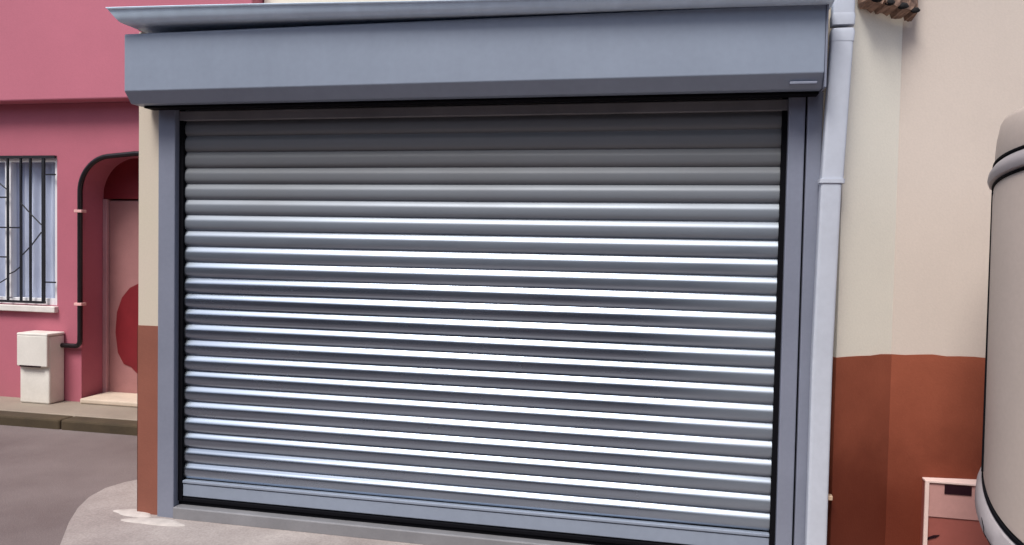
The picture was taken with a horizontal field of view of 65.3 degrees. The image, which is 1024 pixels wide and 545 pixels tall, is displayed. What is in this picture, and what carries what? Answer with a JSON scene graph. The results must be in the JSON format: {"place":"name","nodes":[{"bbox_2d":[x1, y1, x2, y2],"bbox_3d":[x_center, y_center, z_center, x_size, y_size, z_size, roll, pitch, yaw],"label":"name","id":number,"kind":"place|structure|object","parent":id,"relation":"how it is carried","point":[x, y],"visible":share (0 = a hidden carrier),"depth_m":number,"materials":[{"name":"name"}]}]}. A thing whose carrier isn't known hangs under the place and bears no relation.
{"place":"outdoors","nodes":[
{"label":"outdoors","id":0,"kind":"place"},
{"bbox_2d":[0,425,136,544],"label":"road","id":1,"kind":"structure","parent":0,"point":[52,481],"depth_m":5.05,"materials":[{"name":"grey asphalt"}]},
{"bbox_2d":[0,411,136,435],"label":"kerb","id":2,"kind":"structure","parent":1,"relation":"on","point":[75,423],"depth_m":6.23,"materials":[{"name":"concrete"}]},
{"bbox_2d":[0,396,136,420],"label":"pavement","id":3,"kind":"structure","parent":0,"point":[66,408],"depth_m":6.59,"materials":[{"name":"concrete"}]},
{"bbox_2d":[17,330,64,403],"bbox_3d":[-4.036,0.810,6.847,0.305,0.601,0.207,2,2,12],"label":"meter box","id":4,"kind":"object","parent":3,"relation":"on","point":[40,358],"visible":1,"depth_m":6.78,"materials":[{"name":"plastic"}]},
{"bbox_2d":[0,0,263,406],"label":"pink house","id":5,"kind":"structure","parent":0,"point":[69,111],"depth_m":6.91,"materials":[{"name":"paint"}]},
{"bbox_2d":[0,155,57,312],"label":"window","id":6,"kind":"structure","parent":5,"relation":"in","point":[28,184],"depth_m":7.04,"materials":[{"name":"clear glass"}]},
{"bbox_2d":[60,151,138,347],"bbox_3d":[-3.290,-0.177,6.730,1.350,1.680,0.062,2,2,12],"label":"black pipe","id":7,"kind":"object","parent":5,"relation":"attached to","point":[79,211],"visible":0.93,"depth_m":6.80,"materials":[{"name":"paint"}]},
{"bbox_2d":[109,200,138,392],"bbox_3d":[-3.038,0.239,7.028,1.125,1.730,0.051,2,2,12],"label":"door","id":8,"kind":"structure","parent":5,"relation":"in","point":[124,215],"depth_m":7.09,"materials":[{"name":"paint"}]},
{"bbox_2d":[60,480,761,544],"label":"apron","id":9,"kind":"object","parent":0,"point":[95,519],"visible":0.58,"depth_m":4.09,"materials":[{"name":"concrete"}]},
{"bbox_2d":[113,509,150,516],"bbox_3d":[-2.064,1.305,4.355,0.258,0.008,0.111,2,2,12],"label":"cement patch","id":10,"kind":"object","parent":9,"relation":"on","point":[130,512],"visible":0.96,"depth_m":4.33,"materials":[{"name":"grey concrete"}]},
{"bbox_2d":[121,517,184,526],"bbox_3d":[-1.890,1.313,4.228,0.381,0.008,0.100,2,2,12],"label":"cement patch","id":11,"kind":"object","parent":9,"relation":"on","point":[158,521],"visible":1,"depth_m":4.21,"materials":[{"name":"grey concrete"}]},
{"bbox_2d":[106,0,833,531],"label":"garage building","id":12,"kind":"structure","parent":9,"relation":"on","point":[190,18],"depth_m":3.94,"materials":[{"name":"beige paint"}]},
{"bbox_2d":[125,4,828,544],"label":"roller shutter","id":13,"kind":"object","parent":12,"relation":"attached to","point":[551,266],"visible":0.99,"depth_m":3.89,"materials":[{"name":"metal"}]},
{"bbox_2d":[264,0,1023,544],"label":"cream house","id":14,"kind":"structure","parent":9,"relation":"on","point":[936,92],"depth_m":3.65,"materials":[{"name":"beige paint"}]},
{"bbox_2d":[805,0,855,544],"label":"downpipe","id":15,"kind":"object","parent":14,"relation":"attached to","point":[830,181],"visible":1,"depth_m":3.46,"materials":[{"name":"grey plastic"}]},
{"bbox_2d":[920,477,989,544],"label":"meter cabinet","id":16,"kind":"object","parent":9,"relation":"on","point":[949,516],"visible":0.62,"depth_m":3.64,"materials":[{"name":"plastic"}]},
{"bbox_2d":[975,106,1023,544],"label":"drum container","id":17,"kind":"object","parent":9,"relation":"on","point":[999,497],"visible":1,"depth_m":2.88,"materials":[{"name":"beige paint"}]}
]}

